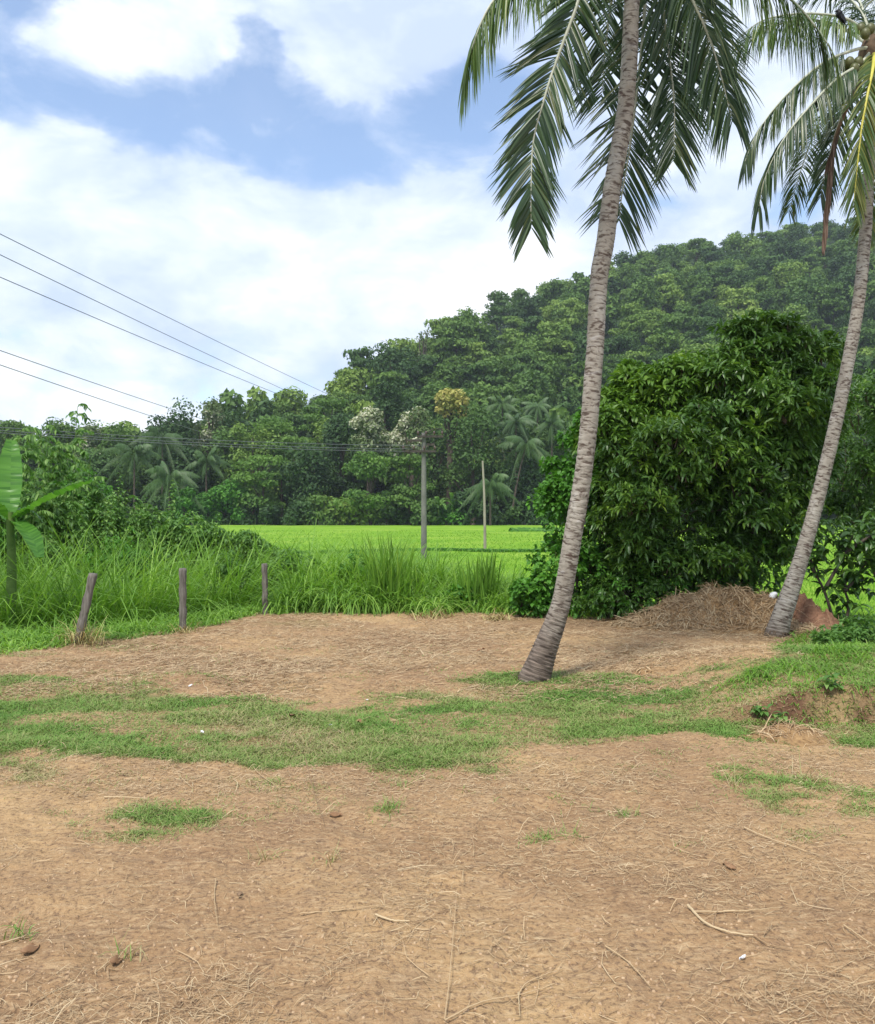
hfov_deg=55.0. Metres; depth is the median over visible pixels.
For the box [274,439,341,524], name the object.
broadleaf tree
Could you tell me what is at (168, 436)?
coconut palm
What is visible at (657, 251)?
hillside tree
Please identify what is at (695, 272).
hillside tree
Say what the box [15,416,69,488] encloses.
broadleaf tree
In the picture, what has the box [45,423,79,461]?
broadleaf tree
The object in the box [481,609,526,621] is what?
dry tuft
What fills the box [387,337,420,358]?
hillside tree
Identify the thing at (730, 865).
dead leaf
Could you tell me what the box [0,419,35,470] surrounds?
broadleaf tree
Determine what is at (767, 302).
hillside tree
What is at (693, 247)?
hillside tree
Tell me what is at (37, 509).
thicket bush
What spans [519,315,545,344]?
hillside tree
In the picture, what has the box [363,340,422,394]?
broadleaf tree
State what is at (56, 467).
feathery sapling
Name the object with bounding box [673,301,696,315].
hillside tree
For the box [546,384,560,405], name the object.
hillside tree
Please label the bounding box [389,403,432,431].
hillside tree
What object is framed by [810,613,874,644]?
bright bush
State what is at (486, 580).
grass tussock
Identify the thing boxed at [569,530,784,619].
undergrowth bush
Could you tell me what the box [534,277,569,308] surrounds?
hillside tree
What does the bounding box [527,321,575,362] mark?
hillside tree
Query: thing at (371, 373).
hillside tree
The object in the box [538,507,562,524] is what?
bush
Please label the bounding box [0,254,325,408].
power line
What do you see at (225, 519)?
bush
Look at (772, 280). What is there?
hillside tree
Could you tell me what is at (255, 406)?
hillside forest
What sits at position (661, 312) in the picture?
hillside tree
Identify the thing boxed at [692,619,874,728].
bank grass
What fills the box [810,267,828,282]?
hillside tree
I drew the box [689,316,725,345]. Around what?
hillside tree
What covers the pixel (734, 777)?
grass tuft
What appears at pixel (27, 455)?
feathery sapling
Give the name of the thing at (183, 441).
broadleaf tree
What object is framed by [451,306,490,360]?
hillside tree
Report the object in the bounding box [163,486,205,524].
bush
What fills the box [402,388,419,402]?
hillside tree
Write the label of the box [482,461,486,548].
thin pole
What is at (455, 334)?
hillside tree
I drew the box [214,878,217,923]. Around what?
dry stalk
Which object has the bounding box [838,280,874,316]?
hillside tree
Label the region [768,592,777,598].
white stone
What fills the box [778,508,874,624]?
tree
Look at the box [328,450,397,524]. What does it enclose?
broadleaf tree
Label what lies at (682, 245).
hillside tree
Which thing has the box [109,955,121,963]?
dead leaf
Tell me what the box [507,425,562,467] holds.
broadleaf tree
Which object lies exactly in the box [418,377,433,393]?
hillside tree
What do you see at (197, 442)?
power line
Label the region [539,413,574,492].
broadleaf tree
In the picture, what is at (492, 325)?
hillside tree
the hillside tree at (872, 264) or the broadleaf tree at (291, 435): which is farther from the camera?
the hillside tree at (872, 264)
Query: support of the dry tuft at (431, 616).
on the ground at (20, 872)
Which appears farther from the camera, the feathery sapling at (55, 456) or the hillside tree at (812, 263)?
the hillside tree at (812, 263)
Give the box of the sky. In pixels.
[0,0,874,439]
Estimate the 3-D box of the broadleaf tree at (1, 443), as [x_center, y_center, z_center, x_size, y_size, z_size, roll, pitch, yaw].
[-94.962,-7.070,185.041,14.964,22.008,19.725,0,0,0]
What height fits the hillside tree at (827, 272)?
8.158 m
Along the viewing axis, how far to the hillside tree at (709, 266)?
341.94 m
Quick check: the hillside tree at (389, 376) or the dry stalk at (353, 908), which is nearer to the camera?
the dry stalk at (353, 908)
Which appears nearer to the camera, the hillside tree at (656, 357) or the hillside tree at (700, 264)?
the hillside tree at (656, 357)
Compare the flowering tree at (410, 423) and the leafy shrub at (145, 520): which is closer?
the leafy shrub at (145, 520)
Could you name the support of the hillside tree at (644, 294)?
on the hill
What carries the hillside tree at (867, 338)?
on the hill
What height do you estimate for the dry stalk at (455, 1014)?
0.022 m
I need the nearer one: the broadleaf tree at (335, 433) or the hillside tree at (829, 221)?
the broadleaf tree at (335, 433)
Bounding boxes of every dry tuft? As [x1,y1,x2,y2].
[50,614,117,646]
[168,622,207,633]
[400,607,477,619]
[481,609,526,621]
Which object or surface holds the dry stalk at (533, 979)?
on the ground at (20, 872)
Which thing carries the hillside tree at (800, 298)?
on the hill
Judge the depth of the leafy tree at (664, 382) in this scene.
12.77 m
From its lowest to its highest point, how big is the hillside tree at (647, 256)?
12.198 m
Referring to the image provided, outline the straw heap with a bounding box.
[591,580,829,638]
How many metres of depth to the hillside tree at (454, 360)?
261.52 m
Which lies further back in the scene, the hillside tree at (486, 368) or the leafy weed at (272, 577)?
the hillside tree at (486, 368)
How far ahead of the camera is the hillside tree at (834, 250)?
384.15 m
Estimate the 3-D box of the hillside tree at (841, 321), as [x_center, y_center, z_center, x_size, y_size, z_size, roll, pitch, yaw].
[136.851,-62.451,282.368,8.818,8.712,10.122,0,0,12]
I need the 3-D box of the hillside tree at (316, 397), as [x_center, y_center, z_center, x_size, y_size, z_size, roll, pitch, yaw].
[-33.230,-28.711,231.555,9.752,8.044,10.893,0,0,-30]
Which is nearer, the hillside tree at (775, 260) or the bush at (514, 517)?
the bush at (514, 517)
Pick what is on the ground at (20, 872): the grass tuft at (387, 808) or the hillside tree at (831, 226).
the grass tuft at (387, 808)
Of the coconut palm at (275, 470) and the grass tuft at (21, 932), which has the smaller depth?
the grass tuft at (21, 932)
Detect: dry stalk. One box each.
[0,927,41,943]
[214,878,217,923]
[244,749,275,785]
[300,899,423,913]
[305,758,324,824]
[375,913,409,921]
[444,890,456,1020]
[445,988,540,1020]
[516,968,562,999]
[605,945,649,985]
[687,904,752,935]
[695,907,781,911]
[743,827,819,855]
[753,934,790,948]
[763,917,805,934]
[843,924,874,945]
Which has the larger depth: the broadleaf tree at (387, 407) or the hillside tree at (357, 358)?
the hillside tree at (357, 358)
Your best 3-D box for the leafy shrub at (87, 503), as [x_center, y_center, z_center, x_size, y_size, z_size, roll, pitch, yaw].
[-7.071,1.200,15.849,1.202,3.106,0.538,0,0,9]
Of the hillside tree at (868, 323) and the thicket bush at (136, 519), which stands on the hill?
the hillside tree at (868, 323)
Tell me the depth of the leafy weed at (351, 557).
14.16 m
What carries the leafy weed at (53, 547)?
on the ground at (20, 872)
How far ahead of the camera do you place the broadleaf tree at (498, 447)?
182.07 m
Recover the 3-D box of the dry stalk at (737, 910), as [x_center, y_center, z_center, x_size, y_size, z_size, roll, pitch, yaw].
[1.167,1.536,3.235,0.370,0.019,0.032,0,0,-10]
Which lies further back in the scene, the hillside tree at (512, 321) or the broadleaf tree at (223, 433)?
the hillside tree at (512, 321)
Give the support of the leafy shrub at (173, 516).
on the ground at (20, 872)
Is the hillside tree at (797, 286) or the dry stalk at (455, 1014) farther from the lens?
the hillside tree at (797, 286)
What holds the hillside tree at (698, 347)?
on the hill
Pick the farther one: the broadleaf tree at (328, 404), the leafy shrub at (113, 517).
the broadleaf tree at (328, 404)
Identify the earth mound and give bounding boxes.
[792,590,838,629]
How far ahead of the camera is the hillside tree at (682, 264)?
367.08 m
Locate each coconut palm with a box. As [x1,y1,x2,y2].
[98,443,163,509]
[128,425,190,495]
[140,461,206,516]
[183,445,229,492]
[265,462,299,524]
[457,0,844,682]
[457,473,523,525]
[486,395,519,503]
[492,413,538,523]
[495,435,551,507]
[521,397,551,426]
[532,410,569,473]
[713,0,874,637]
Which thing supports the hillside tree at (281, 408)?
on the hill
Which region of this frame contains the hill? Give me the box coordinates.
[122,240,874,524]
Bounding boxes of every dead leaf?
[20,943,39,952]
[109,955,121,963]
[329,812,342,816]
[723,861,735,868]
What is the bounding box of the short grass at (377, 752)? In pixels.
[0,639,874,850]
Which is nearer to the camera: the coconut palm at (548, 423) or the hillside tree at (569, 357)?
the coconut palm at (548, 423)
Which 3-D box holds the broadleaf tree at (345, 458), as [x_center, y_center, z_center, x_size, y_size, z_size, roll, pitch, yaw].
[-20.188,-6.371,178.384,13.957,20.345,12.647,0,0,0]
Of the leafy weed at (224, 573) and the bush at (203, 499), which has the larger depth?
the bush at (203, 499)
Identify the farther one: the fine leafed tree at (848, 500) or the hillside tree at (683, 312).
the hillside tree at (683, 312)
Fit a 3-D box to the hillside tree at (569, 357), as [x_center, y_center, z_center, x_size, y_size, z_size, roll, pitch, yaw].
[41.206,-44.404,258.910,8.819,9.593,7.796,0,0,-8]
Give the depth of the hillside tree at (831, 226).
415.62 m
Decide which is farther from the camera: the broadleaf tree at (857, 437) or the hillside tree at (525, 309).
the hillside tree at (525, 309)
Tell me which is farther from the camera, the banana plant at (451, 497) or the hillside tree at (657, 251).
the hillside tree at (657, 251)
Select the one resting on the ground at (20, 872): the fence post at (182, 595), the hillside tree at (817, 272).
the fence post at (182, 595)
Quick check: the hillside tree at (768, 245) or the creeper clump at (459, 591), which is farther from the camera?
the hillside tree at (768, 245)
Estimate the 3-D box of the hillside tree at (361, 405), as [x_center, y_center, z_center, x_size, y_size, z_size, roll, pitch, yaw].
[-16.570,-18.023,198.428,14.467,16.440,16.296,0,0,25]
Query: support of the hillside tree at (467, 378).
on the hill
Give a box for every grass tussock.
[268,564,340,604]
[291,584,385,615]
[325,591,428,616]
[350,530,430,611]
[384,586,482,616]
[448,550,508,606]
[482,588,518,613]
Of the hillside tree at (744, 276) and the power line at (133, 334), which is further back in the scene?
the hillside tree at (744, 276)
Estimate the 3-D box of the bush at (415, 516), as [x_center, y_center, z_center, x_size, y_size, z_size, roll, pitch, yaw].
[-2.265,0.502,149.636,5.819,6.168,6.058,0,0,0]
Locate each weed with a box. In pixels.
[20,535,82,584]
[77,526,171,588]
[151,568,189,597]
[195,549,261,602]
[267,547,323,597]
[322,548,379,587]
[750,704,775,716]
[768,711,791,723]
[816,672,846,691]
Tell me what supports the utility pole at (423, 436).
on the ground at (20, 872)
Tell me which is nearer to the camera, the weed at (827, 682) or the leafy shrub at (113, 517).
the weed at (827, 682)
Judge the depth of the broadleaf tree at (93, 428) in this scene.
178.55 m
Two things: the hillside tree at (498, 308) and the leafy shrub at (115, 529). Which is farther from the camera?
the hillside tree at (498, 308)
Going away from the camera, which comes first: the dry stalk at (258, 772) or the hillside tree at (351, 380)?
the dry stalk at (258, 772)
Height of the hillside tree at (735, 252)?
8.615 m
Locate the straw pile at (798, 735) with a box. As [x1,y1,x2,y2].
[736,714,839,747]
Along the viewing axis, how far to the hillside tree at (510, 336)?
271.17 m
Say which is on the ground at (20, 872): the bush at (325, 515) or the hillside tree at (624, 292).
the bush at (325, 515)
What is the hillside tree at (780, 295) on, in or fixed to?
on the hill
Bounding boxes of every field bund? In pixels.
[270,548,413,553]
[414,547,540,552]
[509,527,591,531]
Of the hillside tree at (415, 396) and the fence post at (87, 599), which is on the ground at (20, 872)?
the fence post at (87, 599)
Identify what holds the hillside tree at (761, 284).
on the hill
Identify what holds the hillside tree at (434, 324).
on the hill
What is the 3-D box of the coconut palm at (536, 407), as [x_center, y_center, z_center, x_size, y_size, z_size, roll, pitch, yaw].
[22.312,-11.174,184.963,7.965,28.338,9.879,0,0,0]
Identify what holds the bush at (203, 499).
on the ground at (20, 872)
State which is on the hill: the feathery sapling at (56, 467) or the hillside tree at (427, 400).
the hillside tree at (427, 400)
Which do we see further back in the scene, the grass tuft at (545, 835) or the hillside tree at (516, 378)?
the hillside tree at (516, 378)
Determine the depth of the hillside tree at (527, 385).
214.15 m
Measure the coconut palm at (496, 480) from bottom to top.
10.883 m
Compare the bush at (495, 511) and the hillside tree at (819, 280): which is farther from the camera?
the hillside tree at (819, 280)
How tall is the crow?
0.191 m
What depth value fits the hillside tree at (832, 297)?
291.38 m
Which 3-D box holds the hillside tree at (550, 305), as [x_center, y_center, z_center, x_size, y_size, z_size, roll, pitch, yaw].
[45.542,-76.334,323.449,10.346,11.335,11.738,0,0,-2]
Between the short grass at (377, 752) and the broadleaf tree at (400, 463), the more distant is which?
the broadleaf tree at (400, 463)
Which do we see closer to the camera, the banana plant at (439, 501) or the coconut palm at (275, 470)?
the banana plant at (439, 501)
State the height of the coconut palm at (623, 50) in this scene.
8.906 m
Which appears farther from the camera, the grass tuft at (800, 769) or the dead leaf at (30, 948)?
the grass tuft at (800, 769)
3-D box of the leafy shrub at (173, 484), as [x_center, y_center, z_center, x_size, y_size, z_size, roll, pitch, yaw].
[-6.121,1.032,17.972,1.227,3.441,0.718,0,0,0]
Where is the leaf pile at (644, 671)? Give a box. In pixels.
[631,664,658,675]
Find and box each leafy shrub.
[30,493,89,573]
[52,499,109,574]
[58,490,116,567]
[84,483,102,555]
[93,473,152,561]
[111,487,131,564]
[120,480,178,572]
[139,495,152,557]
[141,508,174,571]
[156,502,176,560]
[194,511,234,562]
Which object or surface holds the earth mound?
on the ground at (20, 872)
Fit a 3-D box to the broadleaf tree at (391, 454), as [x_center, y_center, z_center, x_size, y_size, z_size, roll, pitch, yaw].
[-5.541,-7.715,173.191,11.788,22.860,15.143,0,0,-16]
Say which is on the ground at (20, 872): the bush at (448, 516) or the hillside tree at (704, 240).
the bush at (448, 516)
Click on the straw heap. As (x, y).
(712, 608)
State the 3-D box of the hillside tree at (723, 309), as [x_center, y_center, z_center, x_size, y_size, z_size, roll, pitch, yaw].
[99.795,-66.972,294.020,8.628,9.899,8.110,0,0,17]
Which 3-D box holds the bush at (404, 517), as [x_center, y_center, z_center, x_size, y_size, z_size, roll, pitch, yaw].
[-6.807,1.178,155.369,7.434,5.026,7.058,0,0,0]
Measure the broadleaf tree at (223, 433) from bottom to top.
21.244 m
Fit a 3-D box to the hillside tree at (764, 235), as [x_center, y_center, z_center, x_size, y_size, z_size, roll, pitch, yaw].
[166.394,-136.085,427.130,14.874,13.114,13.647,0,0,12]
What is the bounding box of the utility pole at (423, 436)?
[402,429,443,556]
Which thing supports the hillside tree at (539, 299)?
on the hill
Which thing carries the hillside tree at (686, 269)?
on the hill
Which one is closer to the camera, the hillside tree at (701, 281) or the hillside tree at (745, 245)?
the hillside tree at (701, 281)
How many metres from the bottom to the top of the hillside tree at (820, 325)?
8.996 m
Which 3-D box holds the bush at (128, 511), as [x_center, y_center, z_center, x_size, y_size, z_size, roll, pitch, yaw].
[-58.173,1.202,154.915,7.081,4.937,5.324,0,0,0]
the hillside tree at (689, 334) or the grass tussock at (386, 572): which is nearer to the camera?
the grass tussock at (386, 572)
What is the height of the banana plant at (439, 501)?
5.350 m
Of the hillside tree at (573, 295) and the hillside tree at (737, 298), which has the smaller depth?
the hillside tree at (737, 298)
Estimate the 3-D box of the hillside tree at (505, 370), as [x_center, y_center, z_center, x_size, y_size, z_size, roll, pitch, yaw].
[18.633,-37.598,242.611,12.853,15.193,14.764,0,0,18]
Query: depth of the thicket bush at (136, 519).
17.21 m
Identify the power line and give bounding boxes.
[0,234,339,399]
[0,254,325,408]
[0,277,317,409]
[0,350,209,421]
[0,427,419,445]
[0,430,386,448]
[0,432,403,451]
[1,365,199,431]
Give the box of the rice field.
[124,525,874,618]
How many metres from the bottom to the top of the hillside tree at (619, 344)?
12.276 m
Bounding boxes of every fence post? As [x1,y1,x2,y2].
[74,573,97,642]
[179,568,186,630]
[261,563,267,613]
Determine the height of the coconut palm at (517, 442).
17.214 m
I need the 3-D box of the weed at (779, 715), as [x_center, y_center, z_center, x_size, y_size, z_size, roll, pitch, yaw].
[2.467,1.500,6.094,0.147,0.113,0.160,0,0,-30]
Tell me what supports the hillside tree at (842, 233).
on the hill
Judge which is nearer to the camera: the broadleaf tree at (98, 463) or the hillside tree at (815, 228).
the broadleaf tree at (98, 463)
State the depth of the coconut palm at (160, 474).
148.95 m
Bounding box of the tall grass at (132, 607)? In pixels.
[0,508,874,656]
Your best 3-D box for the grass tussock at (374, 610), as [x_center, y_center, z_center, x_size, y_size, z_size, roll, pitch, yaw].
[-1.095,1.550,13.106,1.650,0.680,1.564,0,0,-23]
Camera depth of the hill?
277.32 m
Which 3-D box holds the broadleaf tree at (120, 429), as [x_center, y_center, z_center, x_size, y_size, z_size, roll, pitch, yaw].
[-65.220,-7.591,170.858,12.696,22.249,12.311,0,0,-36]
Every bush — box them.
[0,481,94,570]
[0,491,42,564]
[40,468,119,556]
[53,495,182,566]
[113,505,133,524]
[129,503,158,522]
[140,510,234,576]
[147,494,167,522]
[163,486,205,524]
[192,490,220,524]
[209,529,279,575]
[215,512,238,524]
[238,498,263,524]
[257,503,283,524]
[281,500,315,525]
[296,491,337,524]
[315,495,355,524]
[335,494,380,524]
[368,502,400,524]
[384,505,412,524]
[409,498,440,525]
[433,503,475,525]
[449,486,479,524]
[472,499,500,524]
[486,506,525,524]
[517,494,541,524]
[519,405,627,609]
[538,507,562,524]
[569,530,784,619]
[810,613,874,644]
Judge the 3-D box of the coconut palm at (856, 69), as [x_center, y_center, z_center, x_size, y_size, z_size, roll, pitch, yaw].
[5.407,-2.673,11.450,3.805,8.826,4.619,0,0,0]
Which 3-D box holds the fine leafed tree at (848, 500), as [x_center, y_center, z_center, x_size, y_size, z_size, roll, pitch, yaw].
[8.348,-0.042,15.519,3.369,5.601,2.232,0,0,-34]
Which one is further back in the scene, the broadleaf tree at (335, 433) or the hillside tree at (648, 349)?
the hillside tree at (648, 349)
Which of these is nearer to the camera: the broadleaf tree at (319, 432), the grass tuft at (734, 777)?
the grass tuft at (734, 777)
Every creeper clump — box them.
[437,580,498,606]
[508,568,551,617]
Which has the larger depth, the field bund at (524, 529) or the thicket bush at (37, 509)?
the field bund at (524, 529)
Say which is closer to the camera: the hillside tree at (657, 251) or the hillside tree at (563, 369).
the hillside tree at (563, 369)
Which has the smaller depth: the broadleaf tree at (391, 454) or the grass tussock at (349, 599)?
the grass tussock at (349, 599)
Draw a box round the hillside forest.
[0,261,874,520]
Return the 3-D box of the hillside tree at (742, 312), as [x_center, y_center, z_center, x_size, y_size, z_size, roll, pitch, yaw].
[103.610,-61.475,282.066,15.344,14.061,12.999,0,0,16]
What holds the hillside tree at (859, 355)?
on the hill
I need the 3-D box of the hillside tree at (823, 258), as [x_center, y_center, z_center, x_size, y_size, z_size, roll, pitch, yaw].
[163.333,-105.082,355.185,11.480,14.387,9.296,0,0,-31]
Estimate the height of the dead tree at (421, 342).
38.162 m
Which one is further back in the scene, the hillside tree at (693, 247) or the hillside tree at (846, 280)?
the hillside tree at (693, 247)
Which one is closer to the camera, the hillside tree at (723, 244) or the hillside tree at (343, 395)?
the hillside tree at (343, 395)
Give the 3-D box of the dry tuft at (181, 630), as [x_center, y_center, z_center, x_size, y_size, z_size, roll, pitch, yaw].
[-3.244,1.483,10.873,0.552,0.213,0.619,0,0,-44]
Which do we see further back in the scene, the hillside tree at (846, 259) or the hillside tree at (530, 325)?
the hillside tree at (846, 259)
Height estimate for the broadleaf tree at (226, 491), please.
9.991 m
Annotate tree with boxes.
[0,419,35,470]
[0,433,36,468]
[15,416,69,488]
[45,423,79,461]
[46,427,62,470]
[66,419,136,458]
[67,423,110,465]
[70,447,122,505]
[89,421,147,504]
[113,429,151,501]
[135,395,202,500]
[137,428,201,502]
[159,445,219,524]
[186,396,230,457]
[188,425,226,454]
[202,425,249,514]
[205,478,250,524]
[214,408,267,482]
[221,421,285,524]
[224,454,289,524]
[248,415,312,508]
[264,432,298,490]
[269,385,308,414]
[270,401,295,418]
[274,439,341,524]
[278,412,312,437]
[292,417,335,494]
[298,397,348,440]
[300,404,334,434]
[302,394,327,408]
[312,410,364,524]
[319,435,374,498]
[322,366,371,403]
[327,389,350,415]
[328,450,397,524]
[333,368,357,387]
[341,405,358,428]
[343,346,377,387]
[343,393,371,416]
[346,451,385,492]
[347,405,393,494]
[350,399,374,415]
[358,379,417,490]
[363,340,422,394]
[364,367,380,393]
[365,371,415,405]
[383,430,438,504]
[384,406,433,522]
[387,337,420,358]
[388,453,436,524]
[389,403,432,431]
[396,354,437,386]
[398,391,423,409]
[399,413,470,498]
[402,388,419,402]
[416,329,431,355]
[416,338,439,367]
[417,379,456,423]
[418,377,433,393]
[420,362,465,389]
[422,316,455,362]
[431,318,477,362]
[433,400,514,524]
[434,388,469,524]
[438,431,500,502]
[442,356,464,374]
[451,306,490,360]
[456,360,511,395]
[456,368,479,387]
[460,341,491,368]
[460,380,496,416]
[473,437,513,506]
[474,410,535,505]
[476,402,524,451]
[479,324,499,338]
[481,290,514,329]
[483,336,500,357]
[483,355,514,387]
[484,384,521,409]
[493,449,550,524]
[495,328,526,358]
[501,316,525,332]
[502,333,546,364]
[504,349,546,391]
[505,295,541,329]
[506,288,529,307]
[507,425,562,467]
[508,370,534,395]
[508,393,556,435]
[513,368,556,405]
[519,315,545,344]
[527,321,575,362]
[528,350,571,393]
[530,294,544,315]
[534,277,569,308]
[534,281,550,295]
[539,307,553,331]
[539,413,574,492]
[541,437,588,505]
[543,331,571,354]
[544,299,563,319]
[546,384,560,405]
[549,299,587,324]
[552,297,587,330]
[557,432,599,521]
[558,365,569,389]
[559,289,587,305]
[561,352,574,375]
[562,279,572,293]
[572,350,731,606]
[574,407,752,610]
[603,353,630,365]
[604,334,638,355]
[608,262,641,288]
[608,302,652,338]
[612,250,638,271]
[618,288,632,304]
[623,350,649,364]
[624,275,661,312]
[627,272,646,289]
[627,331,640,350]
[633,250,659,272]
[633,260,651,277]
[638,345,657,364]
[643,310,661,333]
[645,323,682,348]
[647,313,695,354]
[647,352,672,363]
[652,244,663,264]
[652,266,685,295]
[652,307,665,320]
[653,273,684,311]
[656,309,858,590]
[658,262,670,268]
[659,269,689,308]
[660,243,686,268]
[669,305,698,332]
[672,342,719,360]
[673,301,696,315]
[675,242,688,256]
[676,261,690,270]
[679,316,708,342]
[680,264,695,287]
[683,238,708,261]
[684,271,713,305]
[685,267,716,291]
[687,288,715,309]
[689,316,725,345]
[690,261,704,270]
[694,245,725,269]
[695,301,724,319]
[697,238,714,245]
[702,248,729,260]
[702,334,729,351]
[704,261,720,286]
[707,262,741,296]
[711,283,733,307]
[716,287,759,316]
[717,258,749,269]
[717,306,730,323]
[718,235,732,252]
[724,231,761,256]
[726,305,763,322]
[727,269,761,293]
[729,250,744,262]
[729,265,743,273]
[741,276,775,297]
[742,256,774,280]
[744,247,768,266]
[753,231,772,247]
[753,291,782,312]
[760,232,785,243]
[760,275,776,290]
[761,241,776,252]
[761,254,789,287]
[762,303,813,341]
[769,237,806,265]
[769,287,790,309]
[771,260,809,289]
[771,460,789,475]
[777,224,789,240]
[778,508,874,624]
[782,426,862,497]
[783,277,828,315]
[785,259,800,274]
[786,223,806,241]
[787,291,820,323]
[788,222,811,241]
[789,273,834,307]
[793,240,811,254]
[799,254,823,276]
[800,236,817,248]
[801,364,874,577]
[805,319,830,338]
[808,222,823,237]
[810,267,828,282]
[813,231,826,245]
[813,245,836,269]
[814,282,850,324]
[818,219,839,225]
[821,222,837,237]
[822,268,834,280]
[825,251,856,279]
[827,227,839,242]
[828,273,870,308]
[831,239,842,253]
[831,313,849,333]
[833,235,858,267]
[834,223,858,240]
[835,265,855,275]
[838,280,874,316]
[838,326,847,341]
[838,419,874,503]
[839,350,866,363]
[842,326,874,353]
[844,217,855,228]
[845,271,874,298]
[850,251,874,275]
[857,346,874,373]
[861,298,874,325]
[861,319,874,335]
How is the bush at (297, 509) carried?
on the ground at (20, 872)
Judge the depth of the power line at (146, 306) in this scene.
79.27 m
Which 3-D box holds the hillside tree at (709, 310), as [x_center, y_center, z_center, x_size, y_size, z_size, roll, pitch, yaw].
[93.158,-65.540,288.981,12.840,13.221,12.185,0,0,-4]
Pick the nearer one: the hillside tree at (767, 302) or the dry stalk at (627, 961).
the dry stalk at (627, 961)
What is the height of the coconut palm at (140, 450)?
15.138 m
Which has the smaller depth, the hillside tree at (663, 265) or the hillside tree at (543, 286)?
the hillside tree at (543, 286)
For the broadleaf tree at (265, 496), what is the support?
on the ground at (20, 872)
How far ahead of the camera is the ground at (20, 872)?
3.71 m
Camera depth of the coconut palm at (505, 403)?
181.63 m
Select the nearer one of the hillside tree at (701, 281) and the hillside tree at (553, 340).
the hillside tree at (553, 340)
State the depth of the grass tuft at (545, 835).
4.00 m
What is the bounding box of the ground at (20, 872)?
[0,608,874,1023]
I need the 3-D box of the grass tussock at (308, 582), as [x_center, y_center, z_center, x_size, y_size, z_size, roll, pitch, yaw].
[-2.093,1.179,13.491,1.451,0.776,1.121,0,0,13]
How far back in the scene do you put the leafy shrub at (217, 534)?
16.55 m
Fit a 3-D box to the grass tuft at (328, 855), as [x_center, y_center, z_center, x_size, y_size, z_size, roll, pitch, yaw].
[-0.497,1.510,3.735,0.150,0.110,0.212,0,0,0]
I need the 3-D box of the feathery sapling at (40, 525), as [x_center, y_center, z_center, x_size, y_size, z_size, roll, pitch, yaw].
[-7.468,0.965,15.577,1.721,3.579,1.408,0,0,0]
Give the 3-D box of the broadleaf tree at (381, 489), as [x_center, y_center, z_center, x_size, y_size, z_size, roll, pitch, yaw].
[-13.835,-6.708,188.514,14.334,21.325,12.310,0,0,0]
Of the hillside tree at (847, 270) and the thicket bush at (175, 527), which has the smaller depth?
the thicket bush at (175, 527)
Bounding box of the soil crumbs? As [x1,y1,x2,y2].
[0,648,874,1023]
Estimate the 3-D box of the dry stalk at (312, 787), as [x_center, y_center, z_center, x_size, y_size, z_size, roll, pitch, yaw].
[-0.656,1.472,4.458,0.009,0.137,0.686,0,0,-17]
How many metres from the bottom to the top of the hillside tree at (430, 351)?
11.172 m
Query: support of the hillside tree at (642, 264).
on the hill
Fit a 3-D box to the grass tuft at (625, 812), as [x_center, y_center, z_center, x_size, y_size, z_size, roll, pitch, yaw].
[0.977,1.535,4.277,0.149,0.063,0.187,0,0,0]
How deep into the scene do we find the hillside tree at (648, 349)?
259.54 m
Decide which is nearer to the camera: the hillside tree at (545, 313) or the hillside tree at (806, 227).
the hillside tree at (545, 313)
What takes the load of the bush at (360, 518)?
on the ground at (20, 872)
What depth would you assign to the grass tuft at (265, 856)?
3.75 m
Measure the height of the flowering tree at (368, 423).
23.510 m
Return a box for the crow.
[834,9,846,25]
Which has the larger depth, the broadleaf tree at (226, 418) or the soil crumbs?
the broadleaf tree at (226, 418)
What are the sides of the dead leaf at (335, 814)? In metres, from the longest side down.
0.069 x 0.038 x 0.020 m
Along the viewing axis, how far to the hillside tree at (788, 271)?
329.95 m
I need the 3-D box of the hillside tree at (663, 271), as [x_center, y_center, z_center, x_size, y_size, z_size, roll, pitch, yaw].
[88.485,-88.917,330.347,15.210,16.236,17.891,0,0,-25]
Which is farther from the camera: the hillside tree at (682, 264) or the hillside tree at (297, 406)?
the hillside tree at (682, 264)
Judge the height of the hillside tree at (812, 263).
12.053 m
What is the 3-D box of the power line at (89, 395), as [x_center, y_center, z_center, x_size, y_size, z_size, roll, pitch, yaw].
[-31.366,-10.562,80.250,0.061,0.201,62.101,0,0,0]
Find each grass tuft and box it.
[1,912,47,941]
[103,924,151,968]
[179,802,211,818]
[241,841,289,864]
[310,839,341,865]
[372,793,401,817]
[530,829,564,842]
[557,820,583,842]
[618,804,639,817]
[719,763,759,794]
[782,746,827,783]
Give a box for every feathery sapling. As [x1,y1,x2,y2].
[0,468,90,576]
[11,426,43,498]
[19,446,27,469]
[20,441,103,556]
[22,425,82,494]
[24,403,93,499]
[51,451,125,566]
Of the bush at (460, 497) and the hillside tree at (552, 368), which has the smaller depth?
the bush at (460, 497)
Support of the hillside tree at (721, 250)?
on the hill
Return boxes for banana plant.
[0,439,93,631]
[434,496,454,524]
[440,492,465,524]
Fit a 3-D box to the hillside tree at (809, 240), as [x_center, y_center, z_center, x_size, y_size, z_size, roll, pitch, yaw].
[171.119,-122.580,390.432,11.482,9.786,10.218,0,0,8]
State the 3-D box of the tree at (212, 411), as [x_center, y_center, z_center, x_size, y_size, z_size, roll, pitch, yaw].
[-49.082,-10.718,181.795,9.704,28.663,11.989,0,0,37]
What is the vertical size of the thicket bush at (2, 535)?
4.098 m
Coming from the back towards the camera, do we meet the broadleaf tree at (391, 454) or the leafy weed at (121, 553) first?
the broadleaf tree at (391, 454)
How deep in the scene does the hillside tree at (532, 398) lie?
206.75 m

